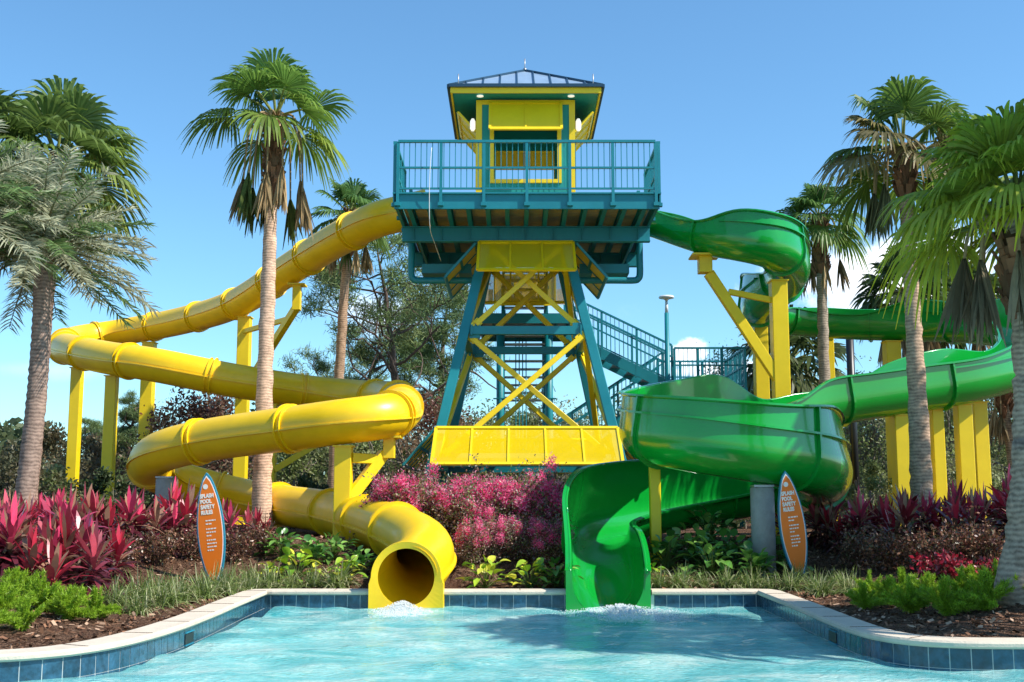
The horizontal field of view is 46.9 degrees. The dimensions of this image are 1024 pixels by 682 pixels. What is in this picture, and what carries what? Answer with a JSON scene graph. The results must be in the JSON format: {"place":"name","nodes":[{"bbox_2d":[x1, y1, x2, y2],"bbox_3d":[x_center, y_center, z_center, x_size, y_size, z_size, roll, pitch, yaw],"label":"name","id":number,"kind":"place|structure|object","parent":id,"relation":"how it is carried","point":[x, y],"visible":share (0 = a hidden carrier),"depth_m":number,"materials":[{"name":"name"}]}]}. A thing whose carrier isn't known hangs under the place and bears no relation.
{"place":"outdoors","nodes":[
{"label":"outdoors","id":0,"kind":"place"},
{"bbox_2d":[0,515,1023,649],"bbox_3d":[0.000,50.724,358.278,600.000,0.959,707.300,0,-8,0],"label":"ground","id":1,"kind":"structure","parent":0,"point":[452,582],"depth_m":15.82,"materials":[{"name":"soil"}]},
{"bbox_2d":[0,574,37,611],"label":"feathery fern","id":2,"kind":"object","parent":1,"relation":"on","point":[6,601],"visible":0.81,"depth_m":10.79,"materials":[{"name":"green plant"}]},
{"bbox_2d":[0,505,46,576],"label":"cordyline","id":3,"kind":"object","parent":1,"relation":"on","point":[10,527],"visible":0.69,"depth_m":13.02,"materials":[{"name":"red plant"}]},
{"bbox_2d":[0,593,47,630],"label":"feathery fern","id":4,"kind":"object","parent":1,"relation":"on","point":[27,615],"visible":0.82,"depth_m":10.15,"materials":[{"name":"green plant"}]},
{"bbox_2d":[0,88,52,209],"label":"fan palm","id":5,"kind":"object","parent":1,"relation":"on","point":[15,119],"visible":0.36,"depth_m":21.14,"materials":[{"name":"green plant"}]},
{"bbox_2d":[0,454,68,503],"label":"bush","id":6,"kind":"object","parent":1,"relation":"on","point":[13,475],"visible":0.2,"depth_m":23.86,"materials":[{"name":"green plant"}]},
{"bbox_2d":[10,568,66,611],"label":"feathery fern","id":7,"kind":"object","parent":1,"relation":"on","point":[48,591],"visible":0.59,"depth_m":11.32,"materials":[{"name":"green plant"}]},
{"bbox_2d":[0,112,83,305],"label":"feather palm","id":8,"kind":"object","parent":1,"relation":"on","point":[12,240],"visible":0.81,"depth_m":17.40,"materials":[{"name":"green plant"}]},
{"bbox_2d":[13,464,86,524],"bbox_3d":[-9.622,3.332,24.784,1.725,1.544,1.989,0,-8,0],"label":"bush","id":9,"kind":"object","parent":1,"relation":"on","point":[55,473],"visible":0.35,"depth_m":24.77,"materials":[{"name":"green plant"}]},
{"bbox_2d":[0,491,111,587],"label":"cordyline","id":10,"kind":"object","parent":1,"relation":"on","point":[68,537],"visible":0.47,"depth_m":13.34,"materials":[{"name":"red plant"}]},
{"bbox_2d":[9,486,110,577],"bbox_3d":[-5.978,2.572,14.991,1.874,1.560,1.719,2,-8,-12],"label":"cordyline","id":11,"kind":"object","parent":1,"relation":"on","point":[63,506],"visible":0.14,"depth_m":15.08,"materials":[{"name":"red plant"}]},
{"bbox_2d":[19,420,101,495],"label":"broadleaf tree","id":12,"kind":"object","parent":1,"relation":"on","point":[53,440],"visible":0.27,"depth_m":32.84,"materials":[{"name":"green plant"}]},
{"bbox_2d":[0,510,136,603],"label":"cordyline","id":13,"kind":"object","parent":1,"relation":"on","point":[96,545],"visible":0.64,"depth_m":13.11,"materials":[{"name":"red plant"}]},
{"bbox_2d":[42,583,97,619],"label":"feathery fern","id":14,"kind":"object","parent":1,"relation":"on","point":[67,604],"visible":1,"depth_m":11.10,"materials":[{"name":"green plant"}]},
{"bbox_2d":[65,367,83,501],"bbox_3d":[-11.466,2.808,30.907,0.470,4.254,0.470,0,-8,0],"label":"support post","id":15,"kind":"object","parent":1,"relation":"on","point":[75,420],"visible":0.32,"depth_m":30.89,"materials":[{"name":"metal"}]},
{"bbox_2d":[0,75,151,505],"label":"fan palm","id":16,"kind":"object","parent":1,"relation":"on","point":[71,114],"visible":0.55,"depth_m":21.88,"materials":[{"name":"green plant"}]},
{"bbox_2d":[0,138,161,505],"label":"feather palm","id":17,"kind":"object","parent":1,"relation":"on","point":[86,224],"visible":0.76,"depth_m":18.26,"materials":[{"name":"green plant"}]},
{"bbox_2d":[34,484,142,559],"bbox_3d":[-6.121,2.739,16.812,1.966,1.490,1.535,-1,-8,4],"label":"cordyline","id":18,"kind":"object","parent":1,"relation":"on","point":[107,511],"visible":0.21,"depth_m":16.66,"materials":[{"name":"red plant"}]},
{"bbox_2d":[46,427,132,492],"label":"broadleaf tree","id":19,"kind":"object","parent":1,"relation":"on","point":[94,447],"visible":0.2,"depth_m":36.56,"materials":[{"name":"green plant"}]},
{"bbox_2d":[60,519,146,589],"bbox_3d":[-5.029,2.739,14.389,1.359,1.233,1.482,-5,-10,34],"label":"cordyline","id":20,"kind":"object","parent":1,"relation":"on","point":[119,546],"visible":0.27,"depth_m":14.44,"materials":[{"name":"red plant"}]},
{"bbox_2d":[99,375,118,503],"bbox_3d":[-9.929,2.759,29.097,0.470,3.827,0.470,0,-8,0],"label":"support post","id":21,"kind":"object","parent":1,"relation":"on","point":[110,418],"visible":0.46,"depth_m":29.09,"materials":[{"name":"metal"}]},
{"bbox_2d":[67,465,153,523],"bbox_3d":[-9.212,3.603,26.679,1.932,1.600,1.480,0,-8,0],"label":"bush","id":22,"kind":"object","parent":1,"relation":"on","point":[102,479],"visible":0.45,"depth_m":26.77,"materials":[{"name":"green plant"}]},
{"bbox_2d":[88,390,160,498],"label":"pine tree","id":23,"kind":"object","parent":1,"relation":"on","point":[129,413],"visible":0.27,"depth_m":41.26,"materials":[{"name":"green plant"}]},
{"bbox_2d":[89,486,162,562],"bbox_3d":[-5.833,2.884,17.355,1.689,1.523,2.002,7,-10,-40],"label":"cordyline","id":24,"kind":"object","parent":1,"relation":"on","point":[130,504],"visible":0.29,"depth_m":17.14,"materials":[{"name":"red plant"}]},
{"bbox_2d":[136,341,158,522],"bbox_3d":[-11.082,2.815,35.752,0.560,5.596,0.560,0,-8,0],"label":"support post","id":25,"kind":"object","parent":1,"relation":"on","point":[147,394],"visible":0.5,"depth_m":35.72,"materials":[{"name":"metal"}]},
{"bbox_2d":[116,494,196,557],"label":"cordyline","id":26,"kind":"object","parent":1,"relation":"on","point":[170,518],"visible":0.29,"depth_m":17.52,"materials":[{"name":"red plant"}]},
{"bbox_2d":[136,518,184,566],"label":"dark shrub","id":27,"kind":"object","parent":1,"relation":"on","point":[153,551],"visible":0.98,"depth_m":16.59,"materials":[{"name":"brown plant"}]},
{"bbox_2d":[132,570,193,608],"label":"grass clump","id":28,"kind":"object","parent":1,"relation":"on","point":[167,601],"visible":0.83,"depth_m":12.98,"materials":[{"name":"green plant"}]},
{"bbox_2d":[115,386,234,494],"bbox_3d":[-10.248,3.527,36.073,3.582,4.285,4.231,0,-8,0],"label":"broadleaf tree","id":29,"kind":"object","parent":1,"relation":"on","point":[184,413],"visible":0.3,"depth_m":35.74,"materials":[{"name":"brown plant"}]},
{"bbox_2d":[144,476,229,553],"bbox_3d":[-5.103,2.874,18.323,1.744,1.583,1.902,1,-8,-9],"label":"cordyline","id":30,"kind":"object","parent":1,"relation":"on","point":[186,506],"visible":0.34,"depth_m":18.07,"materials":[{"name":"red plant"}]},
{"bbox_2d":[197,473,225,582],"bbox_3d":[-4.081,2.565,16.024,0.400,1.550,0.062,-1,-8,4],"label":"surfboard sign","id":31,"kind":"object","parent":1,"relation":"on","point":[211,536],"visible":0.98,"depth_m":16.00,"materials":[{"name":"orange paint"}]},
{"bbox_2d":[155,390,281,481],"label":"broadleaf tree","id":32,"kind":"object","parent":1,"relation":"on","point":[229,468],"visible":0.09,"depth_m":37.65,"materials":[{"name":"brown plant"}]},
{"bbox_2d":[225,521,257,562],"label":"dark shrub","id":33,"kind":"object","parent":1,"relation":"on","point":[234,549],"visible":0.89,"depth_m":17.47,"materials":[{"name":"brown plant"}]},
{"bbox_2d":[222,498,280,545],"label":"cordyline","id":34,"kind":"object","parent":1,"relation":"on","point":[230,517],"visible":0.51,"depth_m":18.84,"materials":[{"name":"red plant"}]},
{"bbox_2d":[50,190,456,608],"bbox_3d":[-5.686,0.853,26.852,6.601,8.436,24.612,5,-9,-31],"label":"tube slide","id":35,"kind":"object","parent":1,"relation":"on","point":[411,547],"visible":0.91,"depth_m":23.20,"materials":[{"name":"plastic"}]},
{"bbox_2d":[177,47,355,532],"bbox_3d":[-4.863,-1.040,24.321,3.229,10.209,3.588,-7,-10,41],"label":"fan palm","id":36,"kind":"object","parent":1,"relation":"on","point":[285,79],"visible":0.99,"depth_m":24.30,"materials":[{"name":"green plant"}]},
{"bbox_2d":[233,283,306,524],"bbox_3d":[-6.477,1.835,31.002,0.747,6.201,4.177,5,-9,-33],"label":"support post","id":37,"kind":"object","parent":1,"relation":"on","point":[245,328],"visible":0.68,"depth_m":32.10,"materials":[{"name":"metal"}]},
{"bbox_2d":[250,448,326,485],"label":"broadleaf tree","id":38,"kind":"object","parent":1,"relation":"on","point":[289,473],"visible":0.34,"depth_m":39.56,"materials":[{"name":"green plant"}]},
{"bbox_2d":[273,547,322,582],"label":"broad leaf plant","id":39,"kind":"object","parent":1,"relation":"on","point":[301,556],"visible":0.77,"depth_m":16.61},
{"bbox_2d":[309,177,391,487],"bbox_3d":[-4.751,0.281,33.747,2.706,10.199,2.681,0,-8,0],"label":"fan palm","id":40,"kind":"object","parent":1,"relation":"on","point":[349,193],"visible":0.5,"depth_m":33.85,"materials":[{"name":"green plant"}]},
{"bbox_2d":[277,303,446,422],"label":"pine tree","id":41,"kind":"object","parent":1,"relation":"on","point":[363,354],"visible":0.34,"depth_m":47.78,"materials":[{"name":"green plant"}]},
{"bbox_2d":[327,435,402,542],"bbox_3d":[-2.636,2.656,21.236,1.463,1.914,0.649,3,-8,-21],"label":"support post","id":42,"kind":"object","parent":1,"relation":"on","point":[345,459],"visible":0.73,"depth_m":21.05,"materials":[{"name":"metal"}]},
{"bbox_2d":[349,454,441,540],"bbox_3d":[-1.911,2.671,19.672,1.581,1.741,1.860,0,-8,0],"label":"flowering shrub","id":43,"kind":"object","parent":1,"relation":"on","point":[380,489],"visible":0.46,"depth_m":19.33,"materials":[{"name":"pink plant"}]},
{"bbox_2d":[383,453,462,540],"bbox_3d":[-1.282,2.622,19.406,1.572,1.543,1.396,-6,-10,38],"label":"flowering shrub","id":44,"kind":"object","parent":1,"relation":"on","point":[419,489],"visible":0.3,"depth_m":19.22,"materials":[{"name":"pink plant"}]},
{"bbox_2d":[295,232,565,480],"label":"pine tree","id":45,"kind":"object","parent":1,"relation":"on","point":[386,310],"visible":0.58,"depth_m":42.44,"materials":[{"name":"green plant"}]},
{"bbox_2d":[382,384,488,486],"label":"broadleaf tree","id":46,"kind":"object","parent":1,"relation":"on","point":[428,414],"visible":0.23,"depth_m":36.70,"materials":[{"name":"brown plant"}]},
{"bbox_2d":[389,276,509,479],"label":"pine tree","id":47,"kind":"object","parent":1,"relation":"on","point":[441,374],"visible":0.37,"depth_m":47.45,"materials":[{"name":"green plant"}]},
{"bbox_2d":[409,466,512,542],"bbox_3d":[-0.829,2.635,18.995,1.664,1.323,1.672,0,-8,-3],"label":"flowering shrub","id":48,"kind":"object","parent":1,"relation":"on","point":[446,498],"visible":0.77,"depth_m":18.76,"materials":[{"name":"pink plant"}]},
{"bbox_2d":[450,504,505,564],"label":"flowering shrub","id":49,"kind":"object","parent":1,"relation":"on","point":[468,541],"visible":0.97,"depth_m":17.45,"materials":[{"name":"pink plant"}]},
{"bbox_2d":[456,555,515,587],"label":"broad leaf plant","id":50,"kind":"object","parent":1,"relation":"on","point":[485,567],"visible":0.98,"depth_m":15.88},
{"bbox_2d":[446,453,541,532],"bbox_3d":[-0.185,2.613,19.196,1.549,1.706,1.822,7,-11,-43],"label":"flowering shrub","id":51,"kind":"object","parent":1,"relation":"on","point":[505,496],"visible":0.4,"depth_m":18.91,"materials":[{"name":"pink plant"}]},
{"bbox_2d":[0,402,1006,513],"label":"woods","id":52,"kind":"object","parent":1,"relation":"on","point":[10,433],"visible":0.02,"depth_m":63.09,"materials":[{"name":"green plant"}]},
{"bbox_2d":[482,508,540,560],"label":"flowering shrub","id":53,"kind":"object","parent":1,"relation":"on","point":[513,533],"visible":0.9,"depth_m":17.61,"materials":[{"name":"pink plant"}]},
{"bbox_2d":[0,589,1023,661],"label":"pool coping","id":54,"kind":"object","parent":1,"relation":"on","point":[825,615],"visible":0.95,"depth_m":10.79,"materials":[{"name":"concrete"}]},
{"bbox_2d":[391,59,662,490],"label":"slide tower","id":55,"kind":"structure","parent":1,"relation":"on","point":[552,242],"depth_m":25.25,"materials":[{"name":"metal"}]},
{"bbox_2d":[505,557,551,588],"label":"broad leaf plant","id":56,"kind":"object","parent":1,"relation":"on","point":[540,567],"visible":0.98,"depth_m":15.89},
{"bbox_2d":[492,449,566,535],"bbox_3d":[0.290,2.533,19.119,1.621,1.592,1.440,1,-8,-5],"label":"flowering shrub","id":57,"kind":"object","parent":1,"relation":"on","point":[528,495],"visible":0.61,"depth_m":18.83,"materials":[{"name":"pink plant"}]},
{"bbox_2d":[523,502,584,564],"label":"flowering shrub","id":58,"kind":"object","parent":1,"relation":"on","point":[547,537],"visible":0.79,"depth_m":17.38,"materials":[{"name":"pink plant"}]},
{"bbox_2d":[520,470,594,525],"bbox_3d":[0.801,2.664,19.057,1.536,1.215,1.528,-7,-11,43],"label":"flowering shrub","id":59,"kind":"object","parent":1,"relation":"on","point":[551,502],"visible":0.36,"depth_m":18.68,"materials":[{"name":"pink plant"}]},
{"bbox_2d":[480,303,747,526],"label":"staircase","id":60,"kind":"structure","parent":1,"relation":"on","point":[625,368],"depth_m":32.13,"materials":[{"name":"metal"}]},
{"bbox_2d":[649,467,662,561],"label":"support post","id":61,"kind":"object","parent":1,"relation":"on","point":[655,500],"visible":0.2,"depth_m":17.65,"materials":[{"name":"yellow paint"}]},
{"bbox_2d":[647,529,699,571],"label":"broad leaf plant","id":62,"kind":"object","parent":1,"relation":"on","point":[660,548],"visible":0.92,"depth_m":17.07,"materials":[{"name":"plant"}]},
{"bbox_2d":[664,522,726,562],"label":"broad leaf plant","id":63,"kind":"object","parent":1,"relation":"on","point":[687,536],"visible":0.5,"depth_m":17.50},
{"bbox_2d":[675,535,744,577],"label":"broad leaf plant","id":64,"kind":"object","parent":1,"relation":"on","point":[711,552],"visible":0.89,"depth_m":16.69,"materials":[{"name":"plant"}]},
{"bbox_2d":[679,504,743,542],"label":"broad leaf plant","id":65,"kind":"object","parent":1,"relation":"on","point":[713,522],"visible":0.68,"depth_m":18.93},
{"bbox_2d":[688,252,790,514],"bbox_3d":[4.969,1.129,25.316,2.174,6.027,0.678,0,-8,0],"label":"support post","id":66,"kind":"object","parent":1,"relation":"on","point":[776,365],"visible":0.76,"depth_m":25.45,"materials":[{"name":"metal"}]},
{"bbox_2d":[717,540,787,579],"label":"broad leaf plant","id":67,"kind":"object","parent":1,"relation":"on","point":[759,559],"visible":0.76,"depth_m":16.37,"materials":[{"name":"plant"}]},
{"bbox_2d":[752,326,769,398],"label":"support post","id":68,"kind":"object","parent":1,"relation":"on","point":[761,382],"depth_m":29.91,"materials":[{"name":"metal"}]},
{"bbox_2d":[750,485,776,577],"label":"concrete pier","id":69,"kind":"structure","parent":1,"relation":"on","point":[762,505],"depth_m":16.82,"materials":[{"name":"concrete"}]},
{"bbox_2d":[561,208,1015,611],"bbox_3d":[5.153,0.529,23.533,8.197,8.459,18.261,-7,-10,40],"label":"open slide","id":70,"kind":"object","parent":1,"relation":"on","point":[712,444],"visible":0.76,"depth_m":19.27,"materials":[{"name":"plastic"}]},
{"bbox_2d":[719,304,862,398],"bbox_3d":[8.781,2.373,36.990,4.591,6.926,4.325,0,-8,0],"label":"fan palm","id":71,"kind":"object","parent":1,"relation":"on","point":[798,366],"visible":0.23,"depth_m":36.28,"materials":[{"name":"green plant"}]},
{"bbox_2d":[778,471,807,576],"bbox_3d":[3.933,2.599,16.560,0.400,1.550,0.062,1,-8,-6],"label":"surfboard sign","id":72,"kind":"object","parent":1,"relation":"on","point":[792,527],"visible":0.98,"depth_m":16.54,"materials":[{"name":"orange paint"}]},
{"bbox_2d":[775,500,848,547],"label":"cordyline","id":73,"kind":"object","parent":1,"relation":"on","point":[813,511],"visible":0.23,"depth_m":18.82,"materials":[{"name":"red plant"}]},
{"bbox_2d":[775,176,872,526],"bbox_3d":[7.469,0.288,28.401,2.489,8.623,2.445,-3,-8,20],"label":"fan palm","id":74,"kind":"object","parent":1,"relation":"on","point":[819,227],"visible":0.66,"depth_m":28.52,"materials":[{"name":"green plant"}]},
{"bbox_2d":[808,502,852,553],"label":"cordyline","id":75,"kind":"object","parent":1,"relation":"on","point":[828,517],"visible":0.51,"depth_m":18.38,"materials":[{"name":"plant"}]},
{"bbox_2d":[846,339,859,492],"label":"steel column","id":76,"kind":"structure","parent":1,"relation":"on","point":[853,432],"depth_m":32.48,"materials":[{"name":"black metal"}]},
{"bbox_2d":[829,509,883,570],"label":"dark shrub","id":77,"kind":"object","parent":1,"relation":"on","point":[851,550],"visible":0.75,"depth_m":16.70,"materials":[{"name":"brown plant"}]},
{"bbox_2d":[826,485,904,559],"bbox_3d":[5.399,2.869,17.774,1.669,1.389,1.530,2,-8,-15],"label":"cordyline","id":78,"kind":"object","parent":1,"relation":"on","point":[858,505],"visible":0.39,"depth_m":17.63,"materials":[{"name":"red plant"}]},
{"bbox_2d":[838,460,892,525],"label":"bush","id":79,"kind":"object","parent":1,"relation":"on","point":[874,470],"visible":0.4,"depth_m":29.75,"materials":[{"name":"green plant"}]},
{"bbox_2d":[855,518,907,572],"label":"dark shrub","id":80,"kind":"object","parent":1,"relation":"on","point":[876,549],"visible":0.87,"depth_m":16.06,"materials":[{"name":"brown plant"}]},
{"bbox_2d":[880,340,902,503],"bbox_3d":[9.854,2.413,30.357,0.580,4.852,0.580,0,-8,0],"label":"support post","id":81,"kind":"object","parent":1,"relation":"on","point":[891,350],"visible":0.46,"depth_m":30.45,"materials":[{"name":"metal"}]},
{"bbox_2d":[812,74,974,525],"bbox_3d":[6.598,-0.554,19.962,3.017,8.011,2.857,0,-8,0],"label":"fan palm","id":82,"kind":"object","parent":1,"relation":"on","point":[905,100],"visible":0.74,"depth_m":19.84,"materials":[{"name":"green plant"}]},
{"bbox_2d":[843,367,952,507],"bbox_3d":[12.599,3.523,39.547,4.235,5.237,4.324,0,-8,0],"label":"broadleaf tree","id":83,"kind":"object","parent":1,"relation":"on","point":[876,435],"visible":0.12,"depth_m":39.41,"materials":[{"name":"green plant"}]},
{"bbox_2d":[889,414,910,525],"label":"support post","id":84,"kind":"object","parent":1,"relation":"on","point":[899,440],"visible":0.33,"depth_m":22.04,"materials":[{"name":"metal"}]},
{"bbox_2d":[848,246,962,366],"bbox_3d":[12.850,1.373,38.142,3.793,9.203,4.268,0,-8,0],"label":"fan palm","id":85,"kind":"object","parent":1,"relation":"on","point":[874,301],"visible":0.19,"depth_m":38.42,"materials":[{"name":"green plant"}]},
{"bbox_2d":[882,574,932,613],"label":"feathery fern","id":86,"kind":"object","parent":1,"relation":"on","point":[910,601],"visible":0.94,"depth_m":12.11,"materials":[{"name":"green plant"}]},
{"bbox_2d":[872,488,951,558],"bbox_3d":[5.942,2.860,17.149,1.699,1.465,1.628,4,-9,-29],"label":"cordyline","id":87,"kind":"object","parent":1,"relation":"on","point":[908,509],"visible":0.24,"depth_m":16.97,"materials":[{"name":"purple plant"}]},
{"bbox_2d":[884,507,939,570],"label":"dark shrub","id":88,"kind":"object","parent":1,"relation":"on","point":[911,547],"visible":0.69,"depth_m":15.72,"materials":[{"name":"brown plant"}]},
{"bbox_2d":[928,408,946,510],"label":"support post","id":89,"kind":"object","parent":1,"relation":"on","point":[937,439],"visible":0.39,"depth_m":22.43,"materials":[{"name":"metal"}]},
{"bbox_2d":[909,548,970,581],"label":"red leaf plant","id":90,"kind":"object","parent":1,"relation":"on","point":[946,563],"visible":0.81,"depth_m":14.08,"materials":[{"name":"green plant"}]},
{"bbox_2d":[868,98,1023,605],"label":"fan palm","id":91,"kind":"object","parent":1,"relation":"on","point":[989,148],"visible":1,"depth_m":12.00,"materials":[{"name":"green plant"}]},
{"bbox_2d":[898,486,997,553],"bbox_3d":[6.266,2.709,16.944,1.520,1.379,1.657,6,-10,-37],"label":"cordyline","id":92,"kind":"object","parent":1,"relation":"on","point":[954,513],"visible":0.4,"depth_m":16.87,"materials":[{"name":"red plant"}]},
{"bbox_2d":[915,510,986,565],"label":"dark shrub","id":93,"kind":"object","parent":1,"relation":"on","point":[956,547],"visible":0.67,"depth_m":15.29,"materials":[{"name":"brown plant"}]},
{"bbox_2d":[917,574,990,615],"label":"feathery fern","id":94,"kind":"object","parent":1,"relation":"on","point":[943,603],"visible":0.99,"depth_m":11.62,"materials":[{"name":"green plant"}]},
{"bbox_2d":[953,403,976,529],"bbox_3d":[8.705,2.495,22.672,0.480,2.590,0.480,0,-8,0],"label":"support post","id":95,"kind":"object","parent":1,"relation":"on","point":[964,442],"visible":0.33,"depth_m":22.62,"materials":[{"name":"metal"}]},
{"bbox_2d":[929,480,1005,537],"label":"cordyline","id":96,"kind":"object","parent":1,"relation":"on","point":[955,494],"visible":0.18,"depth_m":17.72,"materials":[{"name":"purple plant"}]},
{"bbox_2d":[952,501,1005,563],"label":"dark shrub","id":97,"kind":"object","parent":1,"relation":"on","point":[993,542],"visible":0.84,"depth_m":15.29,"materials":[{"name":"brown plant"}]},
{"bbox_2d":[972,401,991,517],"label":"support post","id":98,"kind":"object","parent":1,"relation":"on","point":[981,441],"visible":0.41,"depth_m":23.40,"materials":[{"name":"metal"}]},
{"bbox_2d":[949,566,1016,611],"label":"feathery fern","id":99,"kind":"object","parent":1,"relation":"on","point":[988,596],"visible":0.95,"depth_m":11.53,"materials":[{"name":"green plant"}]},
{"bbox_2d":[952,392,1013,467],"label":"fan palm","id":100,"kind":"object","parent":1,"relation":"on","point":[1000,426],"visible":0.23,"depth_m":27.87,"materials":[{"name":"brown plant"}]},
{"bbox_2d":[976,463,1011,551],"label":"cordyline","id":101,"kind":"object","parent":1,"relation":"on","point":[1000,499],"visible":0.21,"depth_m":16.75,"materials":[{"name":"purple plant"}]},
{"bbox_2d":[0,0,1023,495],"label":"sky","id":102,"kind":"structure","parent":0,"point":[744,101],"materials":[{"name":"blue"}]},
{"bbox_2d":[19,606,1023,681],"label":"water","id":103,"kind":"structure","parent":0,"point":[451,644],"depth_m":10.59,"materials":[{"name":"liquid"}]},
{"bbox_2d":[519,603,770,625],"bbox_3d":[1.269,3.132,13.421,3.421,0.103,2.577,0,-8,0],"label":"splash","id":104,"kind":"object","parent":103,"relation":"on","point":[620,607],"visible":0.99,"depth_m":14.35,"materials":[{"name":"white liquid"}]},
{"label":"pool floor","id":105,"kind":"structure","parent":0,"visible":0},
{"bbox_2d":[0,595,1023,681],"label":"pool wall","id":106,"kind":"structure","parent":105,"relation":"on","point":[652,604],"depth_m":9.97,"materials":[{"name":"tile"}]},
{"bbox_2d":[0,595,1023,681],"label":"tile band","id":107,"kind":"object","parent":106,"relation":"attached to","point":[960,659],"visible":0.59,"depth_m":10.52,"materials":[{"name":"tile"}]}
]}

